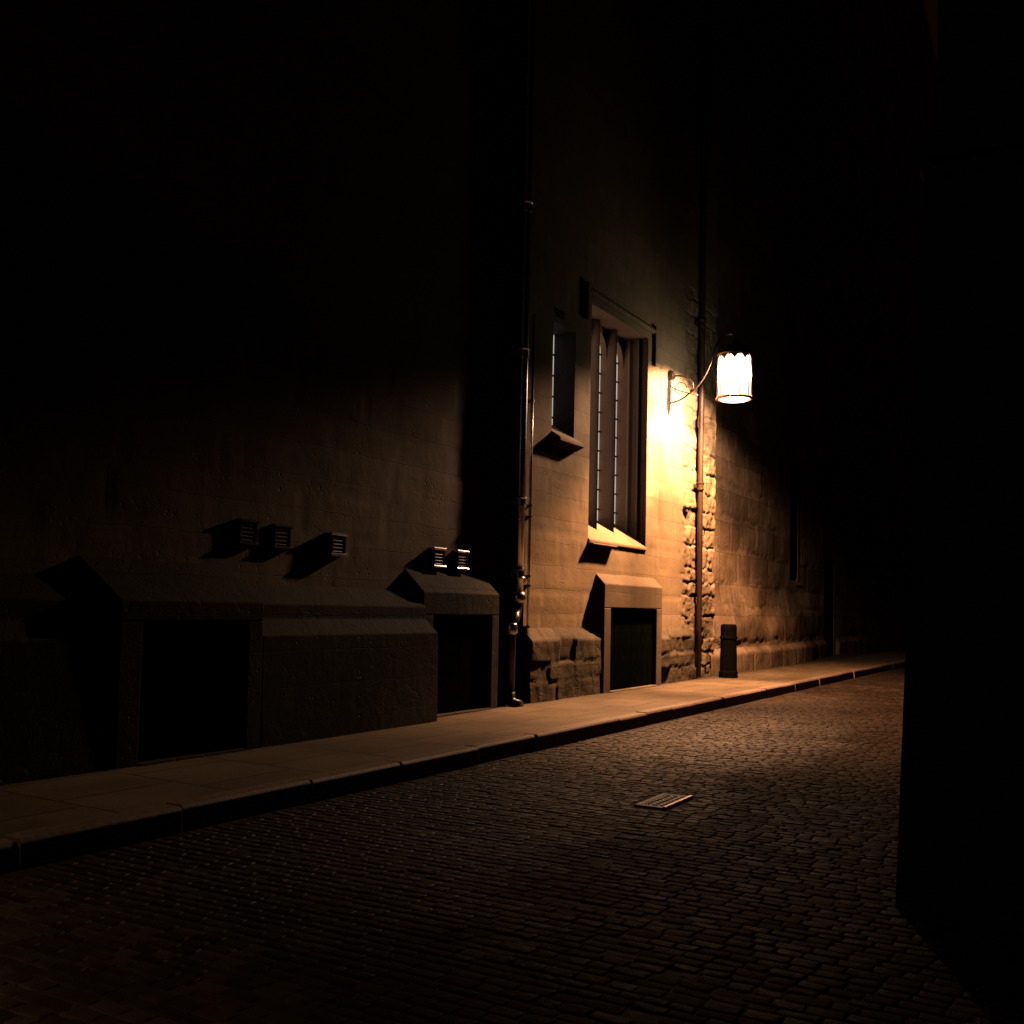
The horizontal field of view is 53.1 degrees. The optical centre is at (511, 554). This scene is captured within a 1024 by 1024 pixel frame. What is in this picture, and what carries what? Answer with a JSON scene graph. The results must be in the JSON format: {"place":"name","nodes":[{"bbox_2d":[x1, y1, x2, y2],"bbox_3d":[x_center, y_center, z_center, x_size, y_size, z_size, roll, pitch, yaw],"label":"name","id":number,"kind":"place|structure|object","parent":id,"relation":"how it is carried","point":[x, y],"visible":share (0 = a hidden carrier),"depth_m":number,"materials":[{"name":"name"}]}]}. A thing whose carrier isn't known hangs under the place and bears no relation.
{"place":"outdoors","nodes":[
{"label":"outdoors","id":0,"kind":"place"},
{"bbox_2d":[0,645,905,836],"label":"pavement","id":1,"kind":"structure","parent":0,"point":[24,806],"depth_m":8.07,"materials":[{"name":"beige concrete"}]},
{"bbox_2d":[0,0,524,785],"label":"stone building","id":2,"kind":"structure","parent":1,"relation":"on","point":[260,260],"depth_m":8.74,"materials":[{"name":"stone"}]},
{"bbox_2d":[236,518,259,545],"bbox_3d":[-2.268,-0.188,8.791,0.056,0.228,0.234,-1,-3,30],"label":"air vent","id":3,"kind":"object","parent":2,"relation":"attached to","point":[247,532],"visible":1,"depth_m":8.78,"materials":[{"name":"metal"}]},
{"bbox_2d":[271,523,293,550],"bbox_3d":[-2.058,-0.154,9.153,0.056,0.228,0.234,-1,-3,30],"label":"air vent","id":4,"kind":"object","parent":2,"relation":"attached to","point":[281,536],"visible":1,"depth_m":9.14,"materials":[{"name":"metal"}]},
{"bbox_2d":[326,532,347,556],"bbox_3d":[-1.675,-0.093,9.784,0.086,0.228,0.234,-1,-3,30],"label":"air vent","id":5,"kind":"object","parent":2,"relation":"attached to","point":[336,544],"visible":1,"depth_m":9.74,"materials":[{"name":"metal"}]},
{"bbox_2d":[428,547,446,567],"bbox_3d":[-0.819,0.037,11.259,0.086,0.228,0.234,-1,-3,30],"label":"air vent","id":6,"kind":"object","parent":2,"relation":"attached to","point":[436,557],"visible":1,"depth_m":11.21,"materials":[{"name":"grey metal"}]},
{"bbox_2d":[452,550,469,570],"bbox_3d":[-0.584,0.068,11.665,0.086,0.228,0.234,-1,-3,30],"label":"air vent","id":7,"kind":"object","parent":2,"relation":"attached to","point":[460,559],"visible":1,"depth_m":11.62,"materials":[{"name":"grey metal"}]},
{"bbox_2d":[502,0,535,706],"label":"drainpipe","id":8,"kind":"object","parent":2,"relation":"attached to","point":[523,208],"visible":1,"depth_m":12.64,"materials":[{"name":"black metal"}]},
{"bbox_2d":[719,624,737,677],"bbox_3d":[3.899,1.749,18.439,0.348,0.980,0.333,-1,-3,30],"label":"bollard","id":9,"kind":"object","parent":1,"relation":"on","point":[728,652],"visible":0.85,"depth_m":18.32,"materials":[{"name":"black metal"}]},
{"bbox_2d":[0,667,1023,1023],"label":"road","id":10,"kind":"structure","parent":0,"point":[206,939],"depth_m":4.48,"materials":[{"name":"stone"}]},
{"bbox_2d":[634,793,693,809],"bbox_3d":[1.046,1.710,7.015,0.230,0.064,0.520,-1,-3,30],"label":"drain cover","id":11,"kind":"object","parent":10,"relation":"on","point":[664,801],"visible":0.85,"depth_m":6.96,"materials":[{"name":"metal"}]},
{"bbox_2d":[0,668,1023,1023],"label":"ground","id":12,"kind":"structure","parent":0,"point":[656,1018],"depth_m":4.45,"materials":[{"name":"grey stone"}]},
{"bbox_2d":[0,660,904,874],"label":"kerb","id":13,"kind":"structure","parent":12,"relation":"on","point":[30,848],"depth_m":6.76,"materials":[{"name":"stone"}]},
{"bbox_2d":[512,0,720,703],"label":"stone building","id":14,"kind":"structure","parent":12,"relation":"on","point":[615,274],"depth_m":15.48,"materials":[{"name":"stone"}]},
{"bbox_2d":[524,314,534,633],"bbox_3d":[0.217,-0.592,12.783,0.073,4.870,0.080,-1,-3,30],"label":"conduit pipe","id":15,"kind":"object","parent":14,"relation":"attached to","point":[528,575],"visible":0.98,"depth_m":12.78,"materials":[{"name":"black metal"}]},
{"bbox_2d":[551,306,583,451],"bbox_3d":[0.590,-2.332,13.750,0.518,1.840,0.890,-1,-3,30],"label":"window","id":16,"kind":"structure","parent":14,"relation":"in","point":[564,339],"depth_m":14.03,"materials":[{"name":"stone"}]},
{"bbox_2d":[584,281,657,550],"bbox_3d":[1.418,-1.903,15.396,0.652,3.669,2.570,-1,-3,30],"label":"window","id":17,"kind":"structure","parent":14,"relation":"in","point":[619,353],"depth_m":15.85,"materials":[{"name":"stone"}]},
{"bbox_2d":[693,0,708,677],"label":"drainpipe","id":18,"kind":"object","parent":14,"relation":"attached to","point":[700,323],"visible":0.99,"depth_m":18.08,"materials":[{"name":"brown metal"}]},
{"bbox_2d":[667,333,752,416],"bbox_3d":[3.213,-2.920,16.707,1.455,1.314,0.600,-1,-3,30],"label":"wall lantern","id":19,"kind":"object","parent":14,"relation":"attached to","point":[734,352],"depth_m":16.53,"materials":[{"name":"glass"}]},
{"bbox_2d":[708,0,973,675],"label":"stone building","id":20,"kind":"structure","parent":12,"relation":"on","point":[829,110],"depth_m":28.11,"materials":[{"name":"stone"}]},
{"bbox_2d":[790,455,800,585],"bbox_3d":[6.721,-0.917,25.675,0.750,3.400,1.330,-1,-3,30],"label":"window","id":21,"kind":"structure","parent":20,"relation":"in","point":[794,479],"depth_m":25.75,"materials":[{"name":"stone"}]},
{"bbox_2d":[824,557,834,654],"bbox_3d":[8.762,1.452,29.462,0.740,3.050,1.880,-1,-3,30],"label":"doorway","id":22,"kind":"structure","parent":20,"relation":"in","point":[829,564],"depth_m":29.57,"materials":[{"name":"stone"}]},
{"bbox_2d":[895,0,1023,930],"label":"corner building","id":23,"kind":"structure","parent":12,"relation":"on","point":[960,853],"depth_m":4.48,"materials":[{"name":"black stone"}]},
{"bbox_2d":[923,0,1019,618],"label":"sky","id":24,"kind":"structure","parent":0,"point":[931,6],"materials":[{"name":"black"}]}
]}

